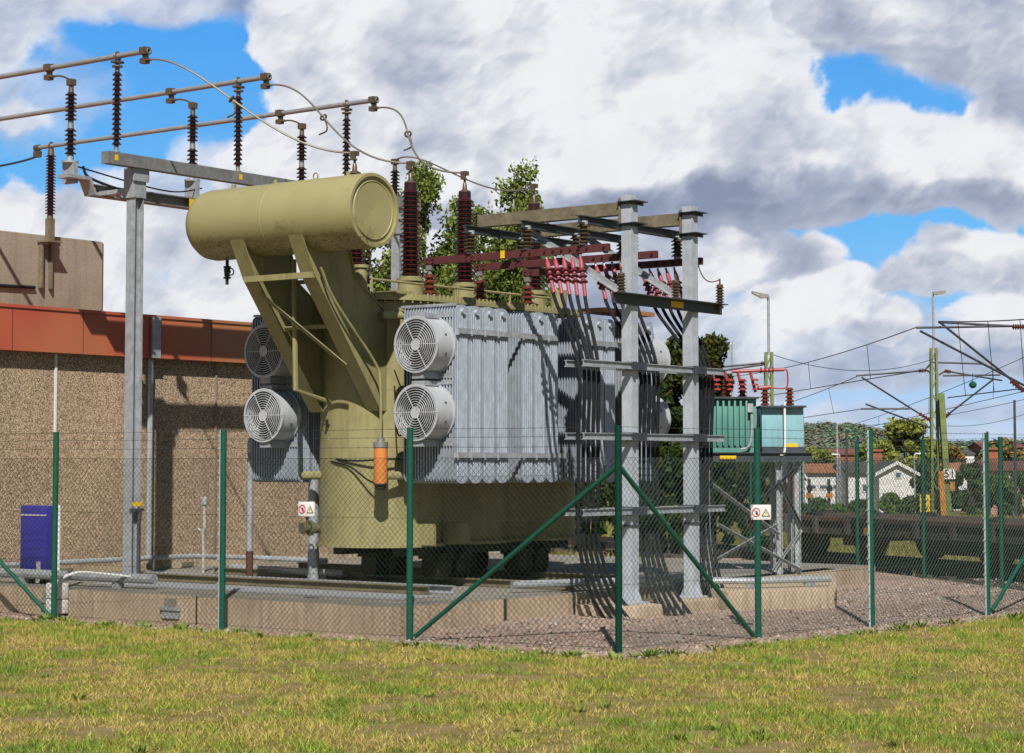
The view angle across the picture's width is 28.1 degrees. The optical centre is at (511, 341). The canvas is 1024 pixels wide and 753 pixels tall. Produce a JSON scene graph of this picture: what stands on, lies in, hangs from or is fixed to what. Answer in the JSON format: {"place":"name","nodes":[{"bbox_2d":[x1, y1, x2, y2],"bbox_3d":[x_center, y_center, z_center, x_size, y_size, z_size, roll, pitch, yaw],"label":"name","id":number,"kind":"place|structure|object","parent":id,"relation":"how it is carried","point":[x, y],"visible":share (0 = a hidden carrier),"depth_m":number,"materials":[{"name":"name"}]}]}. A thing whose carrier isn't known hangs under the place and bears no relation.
{"place":"outdoors","nodes":[
{"label":"outdoors","id":0,"kind":"place"},
{"bbox_2d":[0,0,1023,441],"bbox_3d":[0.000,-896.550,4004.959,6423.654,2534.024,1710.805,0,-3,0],"label":"sky","id":1,"kind":"structure","parent":0,"point":[844,174],"depth_m":4726.67,"materials":[{"name":"white"}]},
{"bbox_2d":[0,490,1023,752],"bbox_3d":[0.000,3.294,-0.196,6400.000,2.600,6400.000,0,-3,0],"label":"ground","id":2,"kind":"structure","parent":0,"point":[452,668],"depth_m":17.48,"materials":[{"name":"plant"}]},
{"bbox_2d":[20,505,60,583],"bbox_3d":[-6.481,2.938,28.043,0.582,1.489,0.241,-3,-4,37],"label":"cable cabinet","id":3,"kind":"object","parent":2,"relation":"on","point":[37,539],"visible":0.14,"depth_m":27.94,"materials":[{"name":"metal"}]},
{"bbox_2d":[0,303,361,577],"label":"switchgear building","id":4,"kind":"structure","parent":2,"relation":"on","point":[62,371],"depth_m":31.18,"materials":[{"name":"concrete"}]},
{"bbox_2d":[0,230,103,310],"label":"roof block","id":5,"kind":"structure","parent":4,"relation":"on","point":[77,273],"depth_m":36.78,"materials":[{"name":"brown concrete"}]},
{"bbox_2d":[37,142,62,288],"bbox_3d":[-8.244,-2.260,36.527,0.325,2.613,0.325,-3,-4,37],"label":"post insulator","id":6,"kind":"object","parent":5,"relation":"attached to","point":[50,240],"visible":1,"depth_m":36.43,"materials":[{"name":"ceramic"}]},
{"bbox_2d":[0,554,327,567],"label":"conduit pipe","id":7,"kind":"object","parent":4,"relation":"attached to","point":[188,557],"visible":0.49,"depth_m":31.74,"materials":[{"name":"metal"}]},
{"bbox_2d":[0,426,614,650],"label":"chain link fence","id":8,"kind":"object","parent":2,"relation":"on","point":[221,522],"visible":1,"depth_m":23.86,"materials":[{"name":"metal"}]},
{"bbox_2d":[298,502,314,515],"bbox_3d":[-2.404,1.958,23.873,0.244,0.170,0.012,-2,-4,34],"label":"warning sign","id":9,"kind":"object","parent":8,"relation":"attached to","point":[306,508],"visible":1,"depth_m":23.87,"materials":[{"name":"white paint"}]},
{"bbox_2d":[362,160,456,296],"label":"birch tree","id":10,"kind":"object","parent":2,"relation":"on","point":[428,188],"visible":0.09,"depth_m":40.15,"materials":[{"name":"green plant"}]},
{"bbox_2d":[0,552,874,637],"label":"concrete foundation","id":11,"kind":"object","parent":2,"relation":"on","point":[474,604],"visible":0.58,"depth_m":25.37,"materials":[{"name":"concrete"}]},
{"bbox_2d":[0,568,157,587],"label":"cable duct","id":12,"kind":"object","parent":11,"relation":"on","point":[87,577],"visible":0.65,"depth_m":27.06,"materials":[{"name":"metal"}]},
{"bbox_2d":[46,571,129,613],"bbox_3d":[-5.510,3.263,26.579,1.141,0.544,0.256,0,-3,7],"label":"bent conduit pipe","id":13,"kind":"object","parent":11,"relation":"attached to","point":[59,594],"visible":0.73,"depth_m":26.59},
{"bbox_2d":[159,598,180,618],"bbox_3d":[-4.257,3.323,25.439,0.340,0.250,0.042,-3,-4,37],"label":"bracket plate","id":14,"kind":"object","parent":11,"relation":"attached to","point":[170,610],"visible":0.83,"depth_m":25.42,"materials":[{"name":"metal"}]},
{"bbox_2d":[197,496,207,571],"bbox_3d":[-4.660,2.901,30.726,0.188,1.140,0.100,-3,-4,37],"label":"sensor post","id":15,"kind":"object","parent":11,"relation":"on","point":[203,529],"visible":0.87,"depth_m":30.68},
{"bbox_2d":[57,151,420,573],"bbox_3d":[-3.665,0.532,31.316,1.050,5.940,7.650,-3,-4,37],"label":"busbar portal","id":16,"kind":"object","parent":11,"relation":"on","point":[134,194],"visible":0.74,"depth_m":28.68,"materials":[{"name":"metal"}]},
{"bbox_2d":[62,78,78,184],"bbox_3d":[-6.256,-2.978,28.975,0.240,1.490,0.240,-3,-4,37],"label":"post insulator","id":17,"kind":"object","parent":16,"relation":"on","point":[70,165],"visible":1,"depth_m":28.93,"materials":[{"name":"black ceramic"}]},
{"bbox_2d":[111,51,123,151],"bbox_3d":[-5.492,-3.328,28.414,0.146,1.422,0.160,-3,-4,37],"label":"post insulator","id":18,"kind":"object","parent":16,"relation":"on","point":[116,104],"visible":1,"depth_m":28.37,"materials":[{"name":"black ceramic"}]},
{"bbox_2d":[0,46,151,80],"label":"tubular busbar","id":19,"kind":"object","parent":18,"relation":"on","point":[145,52],"visible":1,"depth_m":28.92,"materials":[{"name":"metal"}]},
{"bbox_2d":[149,58,349,153],"bbox_3d":[-3.564,-3.200,27.601,2.959,1.418,0.213,-1,-3,13],"label":"dropper conductor","id":20,"kind":"object","parent":19,"relation":"hanging from","point":[231,98],"visible":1,"depth_m":27.56,"materials":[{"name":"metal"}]},
{"bbox_2d":[184,102,199,197],"bbox_3d":[-4.823,-2.866,30.859,0.240,1.490,0.240,-3,-4,37],"label":"post insulator","id":21,"kind":"object","parent":16,"relation":"on","point":[191,183],"visible":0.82,"depth_m":30.82,"materials":[{"name":"brown ceramic"}]},
{"bbox_2d":[232,77,244,171],"bbox_3d":[-4.059,-3.216,30.299,0.146,1.422,0.160,-3,-4,37],"label":"post insulator","id":22,"kind":"object","parent":16,"relation":"on","point":[238,117],"visible":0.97,"depth_m":30.26,"materials":[{"name":"ceramic"}]},
{"bbox_2d":[0,72,271,120],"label":"tubular busbar","id":23,"kind":"object","parent":22,"relation":"on","point":[265,77],"visible":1,"depth_m":31.27,"materials":[{"name":"metal"}]},
{"bbox_2d":[270,84,405,163],"bbox_3d":[-2.535,-3.116,29.011,2.696,1.418,0.241,-3,-4,37],"label":"dropper conductor","id":24,"kind":"object","parent":23,"relation":"hanging from","point":[329,124],"visible":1,"depth_m":29.00,"materials":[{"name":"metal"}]},
{"bbox_2d":[296,123,306,180],"bbox_3d":[-3.372,-2.752,32.767,0.240,1.490,0.240,-3,-4,37],"label":"post insulator","id":25,"kind":"object","parent":16,"relation":"on","point":[301,127],"visible":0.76,"depth_m":32.74,"materials":[{"name":"brown ceramic"}]},
{"bbox_2d":[341,100,351,174],"bbox_3d":[-2.608,-3.102,32.207,0.146,1.422,0.160,-3,-4,37],"label":"post insulator","id":26,"kind":"object","parent":16,"relation":"on","point":[346,133],"visible":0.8,"depth_m":32.17,"materials":[{"name":"ceramic"}]},
{"bbox_2d":[33,96,379,157],"bbox_3d":[-5.341,-3.566,34.301,8.170,0.226,0.131,-3,-4,37],"label":"tubular busbar","id":27,"kind":"object","parent":26,"relation":"on","point":[373,101],"visible":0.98,"depth_m":33.79,"materials":[{"name":"metal"}]},
{"bbox_2d":[378,106,459,173],"bbox_3d":[-1.495,-3.030,30.468,0.379,1.418,2.955,2,-4,-27],"label":"dropper conductor","id":28,"kind":"object","parent":27,"relation":"hanging from","point":[407,131],"visible":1,"depth_m":30.45,"materials":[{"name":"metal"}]},
{"bbox_2d":[388,159,399,246],"bbox_3d":[-1.982,-2.344,34.578,0.240,1.490,0.240,-3,-4,37],"label":"post insulator","id":29,"kind":"object","parent":16,"relation":"on","point":[394,178],"visible":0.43,"depth_m":34.56,"materials":[{"name":"brown ceramic"}]},
{"bbox_2d":[396,156,529,191],"bbox_3d":[-0.898,-2.684,32.528,0.189,1.058,4.668,2,-4,-30],"label":"neutral conductor","id":30,"kind":"object","parent":29,"relation":"attached to","point":[467,179],"visible":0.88,"depth_m":31.85,"materials":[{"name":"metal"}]},
{"bbox_2d":[246,438,252,575],"bbox_3d":[-3.592,2.314,28.017,0.200,1.990,0.200,-3,-4,37],"label":"pipe post","id":31,"kind":"object","parent":11,"relation":"on","point":[250,480],"visible":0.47,"depth_m":27.98,"materials":[{"name":"metal"}]},
{"bbox_2d":[90,582,442,599],"bbox_3d":[-3.282,3.205,26.401,5.500,0.004,0.850,-3,-4,37],"label":"drain cover","id":32,"kind":"object","parent":11,"relation":"on","point":[328,592],"visible":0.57,"depth_m":26.02,"materials":[{"name":"metal"}]},
{"bbox_2d":[229,564,347,579],"bbox_3d":[-3.230,3.307,29.281,2.518,0.147,0.131,-3,-5,44],"label":"conduit pipe","id":33,"kind":"object","parent":11,"relation":"on","point":[296,570],"visible":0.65,"depth_m":29.05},
{"bbox_2d":[307,479,318,578],"bbox_3d":[-2.678,2.574,27.584,0.200,1.420,0.200,-3,-4,37],"label":"pipe post","id":34,"kind":"object","parent":11,"relation":"on","point":[312,518],"visible":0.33,"depth_m":27.52,"materials":[{"name":"metal"}]},
{"bbox_2d":[140,562,614,593],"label":"transformer track","id":35,"kind":"structure","parent":11,"relation":"on","point":[423,580],"depth_m":27.58,"materials":[{"name":"metal"}]},
{"bbox_2d":[185,151,670,582],"bbox_3d":[-1.131,0.403,28.323,3.698,5.758,6.718,-3,-4,37],"label":"power transformer","id":36,"kind":"object","parent":35,"relation":"on","point":[339,348],"visible":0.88,"depth_m":26.71,"materials":[{"name":"metal"}]},
{"bbox_2d":[522,257,702,281],"bbox_3d":[1.357,-0.986,28.349,3.000,0.178,0.100,-3,-4,37],"label":"busbar","id":37,"kind":"object","parent":36,"relation":"attached to","point":[641,265],"visible":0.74,"depth_m":28.00,"materials":[{"name":"metal"}]},
{"bbox_2d":[642,278,706,594],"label":"power cable","id":38,"kind":"object","parent":37,"relation":"hanging from","point":[648,287],"visible":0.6,"depth_m":27.57,"materials":[{"name":"rubber"}]},
{"bbox_2d":[648,269,711,597],"bbox_3d":[2.327,1.343,27.300,0.156,4.749,1.394,3,-4,-39],"label":"power cable","id":39,"kind":"object","parent":37,"relation":"hanging from","point":[659,293],"visible":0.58,"depth_m":27.16,"materials":[{"name":"rubber"}]},
{"bbox_2d":[657,268,712,587],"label":"power cable","id":40,"kind":"object","parent":37,"relation":"hanging from","point":[660,278],"visible":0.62,"depth_m":27.24,"materials":[{"name":"rubber"}]},
{"bbox_2d":[665,267,719,587],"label":"power cable","id":41,"kind":"object","parent":37,"relation":"hanging from","point":[669,280],"visible":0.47,"depth_m":27.32,"materials":[{"name":"metal"}]},
{"bbox_2d":[673,267,723,587],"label":"power cable","id":42,"kind":"object","parent":37,"relation":"hanging from","point":[712,408],"visible":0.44,"depth_m":27.40,"materials":[{"name":"metal"}]},
{"bbox_2d":[510,573,683,588],"bbox_3d":[1.291,3.118,26.625,3.102,0.095,0.428,3,-4,-40],"label":"conduit pipe","id":43,"kind":"object","parent":11,"relation":"on","point":[541,585],"visible":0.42,"depth_m":26.09,"materials":[{"name":"metal"}]},
{"bbox_2d":[427,156,559,552],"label":"birch tree","id":44,"kind":"object","parent":2,"relation":"on","point":[503,280],"visible":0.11,"depth_m":40.95,"materials":[{"name":"green plant"}]},
{"bbox_2d":[0,610,1023,752],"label":"weeds","id":45,"kind":"object","parent":2,"relation":"on","point":[648,653],"visible":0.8,"depth_m":21.92,"materials":[{"name":"plant"}]},
{"bbox_2d":[576,595,717,617],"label":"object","id":46,"kind":"structure","parent":2,"relation":"on","point":[584,611],"depth_m":25.46,"materials":[{"name":"concrete"}]},
{"bbox_2d":[462,194,727,604],"bbox_3d":[0.900,0.779,26.875,2.596,5.160,3.270,-3,-4,37],"label":"cable support frame","id":47,"kind":"object","parent":46,"relation":"on","point":[629,224],"visible":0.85,"depth_m":26.64,"materials":[{"name":"metal"}]},
{"bbox_2d":[464,230,476,253],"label":"post insulator","id":48,"kind":"object","parent":47,"relation":"hanging from","point":[470,239],"visible":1,"depth_m":27.00,"materials":[{"name":"brown ceramic"}]},
{"bbox_2d":[424,243,610,270],"bbox_3d":[0.027,-1.096,26.600,3.000,0.190,0.100,-3,-4,37],"label":"busbar","id":49,"kind":"object","parent":48,"relation":"hanging from","point":[566,250],"visible":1,"depth_m":26.52,"materials":[{"name":"metal"}]},
{"bbox_2d":[545,256,604,617],"bbox_3d":[0.635,1.236,25.517,0.581,4.751,1.222,3,-5,-42],"label":"power cable","id":50,"kind":"object","parent":49,"relation":"hanging from","point":[549,270],"visible":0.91,"depth_m":24.95,"materials":[{"name":"metal"}]},
{"bbox_2d":[553,255,613,618],"bbox_3d":[0.779,1.232,25.448,0.439,4.749,1.281,3,-4,-39],"label":"power cable","id":51,"kind":"object","parent":49,"relation":"hanging from","point":[558,275],"visible":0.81,"depth_m":25.02,"materials":[{"name":"rubber"}]},
{"bbox_2d":[561,255,614,613],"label":"power cable","id":52,"kind":"object","parent":49,"relation":"hanging from","point":[565,271],"visible":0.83,"depth_m":25.11,"materials":[{"name":"rubber"}]},
{"bbox_2d":[570,254,629,617],"bbox_3d":[1.031,1.231,25.409,1.092,4.749,0.418,-3,-5,41],"label":"power cable","id":53,"kind":"object","parent":49,"relation":"hanging from","point":[574,276],"visible":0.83,"depth_m":25.20,"materials":[{"name":"rubber"}]},
{"bbox_2d":[578,254,627,605],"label":"power cable","id":54,"kind":"object","parent":49,"relation":"hanging from","point":[582,270],"visible":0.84,"depth_m":25.29,"materials":[{"name":"rubber"}]},
{"bbox_2d":[514,238,524,260],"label":"post insulator","id":55,"kind":"object","parent":47,"relation":"hanging from","point":[518,245],"visible":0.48,"depth_m":27.88,"materials":[{"name":"brown ceramic"}]},
{"bbox_2d":[474,250,657,276],"bbox_3d":[0.692,-1.038,27.475,3.000,0.178,0.100,-3,-4,37],"label":"busbar","id":56,"kind":"object","parent":55,"relation":"hanging from","point":[542,262],"visible":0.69,"depth_m":27.60,"materials":[{"name":"metal"}]},
{"bbox_2d":[594,263,657,603],"bbox_3d":[1.504,1.283,26.313,0.146,4.750,1.651,2,-4,-31],"label":"power cable","id":57,"kind":"object","parent":56,"relation":"hanging from","point":[601,287],"visible":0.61,"depth_m":26.00,"materials":[{"name":"rubber"}]},
{"bbox_2d":[602,262,670,615],"bbox_3d":[1.642,1.275,26.130,0.122,4.754,1.864,2,-4,-27],"label":"power cable","id":58,"kind":"object","parent":56,"relation":"hanging from","point":[606,273],"visible":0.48,"depth_m":26.09,"materials":[{"name":"rubber"}]},
{"bbox_2d":[611,262,677,615],"bbox_3d":[1.757,1.274,26.087,0.151,4.754,1.804,2,-4,-28],"label":"power cable","id":59,"kind":"object","parent":56,"relation":"hanging from","point":[615,275],"visible":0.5,"depth_m":26.17,"materials":[{"name":"rubber"}]},
{"bbox_2d":[619,261,684,614],"bbox_3d":[1.861,1.276,26.119,0.147,4.753,1.611,2,-4,-32],"label":"power cable","id":60,"kind":"object","parent":56,"relation":"hanging from","point":[653,431],"visible":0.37,"depth_m":26.25,"materials":[{"name":"rubber"}]},
{"bbox_2d":[638,306,690,613],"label":"power cable","id":61,"kind":"object","parent":56,"relation":"hanging from","point":[657,416],"visible":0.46,"depth_m":26.34,"materials":[{"name":"rubber"}]},
{"bbox_2d":[520,225,533,249],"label":"post insulator","id":62,"kind":"object","parent":47,"relation":"hanging from","point":[526,242],"visible":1,"depth_m":26.44,"materials":[{"name":"brown ceramic"}]},
{"bbox_2d":[577,220,590,244],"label":"post insulator","id":63,"kind":"object","parent":47,"relation":"hanging from","point":[583,234],"visible":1,"depth_m":25.90,"materials":[{"name":"brown ceramic"}]},
{"bbox_2d":[646,381,682,552],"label":"broadleaf tree","id":64,"kind":"object","parent":2,"relation":"on","point":[676,412],"visible":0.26,"depth_m":43.62,"materials":[{"name":"green plant"}]},
{"bbox_2d":[655,330,746,508],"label":"broadleaf tree","id":65,"kind":"object","parent":2,"relation":"on","point":[715,347],"visible":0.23,"depth_m":45.69,"materials":[{"name":"green plant"}]},
{"bbox_2d":[699,446,741,547],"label":"shrub","id":66,"kind":"object","parent":2,"relation":"on","point":[722,487],"visible":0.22,"depth_m":43.79,"materials":[{"name":"green plant"}]},
{"bbox_2d":[722,291,773,484],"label":"catenary mast","id":67,"kind":"object","parent":2,"relation":"on","point":[765,363],"visible":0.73,"depth_m":66.04,"materials":[{"name":"metal"}]},
{"bbox_2d":[733,462,775,546],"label":"shrub","id":68,"kind":"object","parent":2,"relation":"on","point":[746,493],"visible":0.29,"depth_m":44.54,"materials":[{"name":"green plant"}]},
{"bbox_2d":[678,568,836,610],"bbox_3d":[3.073,3.595,29.751,3.266,0.360,7.047,-1,-3,9],"label":"concrete foundation","id":69,"kind":"object","parent":2,"relation":"on","point":[779,595],"visible":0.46,"depth_m":26.73,"materials":[{"name":"concrete"}]},
{"bbox_2d":[701,452,811,574],"bbox_3d":[3.625,2.560,30.549,1.590,1.800,1.006,0,-3,0],"label":"steel stand","id":70,"kind":"object","parent":69,"relation":"on","point":[749,455],"visible":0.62,"depth_m":30.15,"materials":[{"name":"metal"}]},
{"bbox_2d":[703,379,758,451],"bbox_3d":[3.260,1.111,30.607,0.780,1.100,0.921,0,-3,0],"label":"distribution transformer","id":71,"kind":"object","parent":70,"relation":"on","point":[737,415],"visible":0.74,"depth_m":30.27,"materials":[{"name":"metal"}]},
{"bbox_2d":[713,367,788,392],"bbox_3d":[3.561,0.567,30.595,1.164,0.396,0.170,0,-3,0],"label":"cable termination set","id":72,"kind":"object","parent":71,"relation":"attached to","point":[750,372],"visible":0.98,"depth_m":30.60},
{"bbox_2d":[756,388,806,455],"bbox_3d":[4.010,1.202,30.554,0.680,1.027,0.817,0,-3,0],"label":"distribution transformer","id":73,"kind":"object","parent":70,"relation":"on","point":[787,417],"visible":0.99,"depth_m":30.28,"materials":[{"name":"metal"}]},
{"bbox_2d":[713,575,831,587],"bbox_3d":[3.466,3.175,26.981,1.702,0.138,0.282,1,-4,-16],"label":"conduit pipe","id":74,"kind":"object","parent":69,"relation":"on","point":[772,581],"visible":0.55,"depth_m":26.89,"materials":[{"name":"metal"}]},
{"bbox_2d":[548,511,1023,580],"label":"rough grass","id":75,"kind":"structure","parent":2,"relation":"on","point":[610,526],"depth_m":46.80,"materials":[{"name":"plant"}]},
{"bbox_2d":[551,548,1022,590],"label":"track bed","id":76,"kind":"object","parent":2,"relation":"on","point":[574,552],"depth_m":42.67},
{"bbox_2d":[575,482,610,549],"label":"shrub","id":77,"kind":"object","parent":76,"relation":"on","point":[604,498],"visible":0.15,"depth_m":45.04,"materials":[{"name":"green plant"}]},
{"bbox_2d":[602,481,659,552],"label":"shrub","id":78,"kind":"object","parent":76,"relation":"on","point":[609,519],"visible":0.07,"depth_m":42.67,"materials":[{"name":"green plant"}]},
{"bbox_2d":[650,441,683,552],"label":"shrub","id":79,"kind":"object","parent":76,"relation":"on","point":[671,452],"visible":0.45,"depth_m":43.20,"materials":[{"name":"green plant"}]},
{"bbox_2d":[565,536,1023,584],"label":"railway track","id":80,"kind":"structure","parent":76,"relation":"on","point":[603,547],"depth_m":37.98,"materials":[{"name":"metal"}]},
{"bbox_2d":[745,509,1023,569],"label":"flat wagon","id":81,"kind":"object","parent":80,"relation":"on","point":[850,529],"visible":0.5,"depth_m":35.83,"materials":[{"name":"metal"}]},
{"bbox_2d":[615,425,1023,652],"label":"chain link fence","id":82,"kind":"object","parent":2,"relation":"on","point":[620,470],"visible":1,"depth_m":23.96,"materials":[{"name":"metal"}]},
{"bbox_2d":[751,505,770,519],"bbox_3d":[2.833,1.942,23.248,0.244,0.170,0.013,1,-4,-15],"label":"warning sign","id":83,"kind":"object","parent":82,"relation":"attached to","point":[761,512],"visible":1,"depth_m":23.25,"materials":[{"name":"white paint"}]},
{"bbox_2d":[804,446,835,463],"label":"broadleaf tree","id":84,"kind":"object","parent":2,"relation":"on","point":[822,453],"visible":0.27,"depth_m":238.58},
{"bbox_2d":[651,437,1023,590],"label":"chain link fence","id":85,"kind":"object","parent":2,"relation":"on","point":[1000,458],"visible":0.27,"depth_m":34.50,"materials":[{"name":"metal"}]},
{"bbox_2d":[833,449,882,505],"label":"house","id":86,"kind":"structure","parent":2,"relation":"on","point":[876,455],"depth_m":186.14,"materials":[{"name":"paint"}]},
{"bbox_2d":[877,492,902,512],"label":"broadleaf tree","id":87,"kind":"object","parent":2,"relation":"on","point":[892,509],"visible":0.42,"depth_m":149.18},
{"bbox_2d":[873,461,919,512],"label":"house","id":88,"kind":"structure","parent":2,"relation":"on","point":[882,490],"depth_m":180.58,"materials":[{"name":"white"}]},
{"bbox_2d":[897,494,919,514],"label":"broadleaf tree","id":89,"kind":"object","parent":2,"relation":"on","point":[911,506],"visible":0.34,"depth_m":109.33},
{"bbox_2d":[877,416,940,492],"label":"broadleaf tree","id":90,"kind":"object","parent":2,"relation":"on","point":[912,428],"visible":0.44,"depth_m":213.96,"materials":[{"name":"plant"}]},
{"bbox_2d":[909,461,941,513],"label":"broadleaf tree","id":91,"kind":"object","parent":2,"relation":"on","point":[918,490],"visible":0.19,"depth_m":149.24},
{"bbox_2d":[856,290,1001,515],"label":"catenary mast","id":92,"kind":"object","parent":2,"relation":"on","point":[941,414],"visible":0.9,"depth_m":77.93,"materials":[{"name":"metal"}]},
{"bbox_2d":[940,443,966,462],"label":"broadleaf tree","id":93,"kind":"object","parent":2,"relation":"on","point":[957,454],"visible":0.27,"depth_m":258.80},
{"bbox_2d":[951,463,982,514],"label":"broadleaf tree","id":94,"kind":"object","parent":2,"relation":"on","point":[965,490],"visible":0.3,"depth_m":148.90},
{"bbox_2d":[916,321,1023,392],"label":"catenary mast","id":95,"kind":"object","parent":2,"relation":"on","point":[1015,382],"visible":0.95,"depth_m":56.08,"materials":[{"name":"metal"}]},
{"bbox_2d":[740,327,922,397],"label":"catenary wire","id":96,"kind":"object","parent":95,"relation":"hanging from","point":[843,352],"visible":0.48,"depth_m":65.00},
{"bbox_2d":[939,319,1023,397],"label":"catenary wire","id":97,"kind":"object","parent":95,"relation":"hanging from","point":[990,355],"visible":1,"depth_m":52.96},
{"bbox_2d":[971,473,1021,517],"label":"broadleaf tree","id":98,"kind":"object","parent":2,"relation":"on","point":[1005,494],"visible":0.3,"depth_m":138.72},
{"bbox_2d":[975,437,1023,460],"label":"broadleaf tree","id":99,"kind":"object","parent":2,"relation":"on","point":[1008,446],"visible":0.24,"depth_m":258.50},
{"bbox_2d":[1013,400,1017,516],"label":"railway mast","id":100,"kind":"object","parent":2,"relation":"on","point":[1014,428],"visible":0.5,"depth_m":119.77,"materials":[{"name":"metal"}]},
{"bbox_2d":[1007,470,1023,517],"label":"broadleaf tree","id":101,"kind":"object","parent":2,"relation":"on","point":[1019,481],"visible":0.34,"depth_m":139.06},
{"bbox_2d":[0,558,1023,659],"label":"gravel ground","id":102,"kind":"structure","parent":0,"point":[584,631],"depth_m":24.53,"materials":[{"name":"gravel"}]},
{"bbox_2d":[805,464,835,503],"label":"house","id":103,"kind":"structure","parent":0,"point":[817,474],"depth_m":189.57,"materials":[{"name":"white"}]},
{"bbox_2d":[804,357,1023,441],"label":"catenary wire","id":104,"kind":"object","parent":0,"point":[921,400],"visible":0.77,"depth_m":89.11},
{"bbox_2d":[968,448,1023,515],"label":"house","id":105,"kind":"structure","parent":0,"point":[993,455],"depth_m":177.62,"materials":[{"name":"red brick"}]},
{"bbox_3d":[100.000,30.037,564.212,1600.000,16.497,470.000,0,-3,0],"label":"hills","id":106,"kind":"structure","parent":0,"visible":0},
{"bbox_2d":[756,420,1023,469],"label":"forest","id":107,"kind":"object","parent":106,"relation":"on","point":[820,427],"visible":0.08,"depth_m":627.37,"materials":[{"name":"plant"}]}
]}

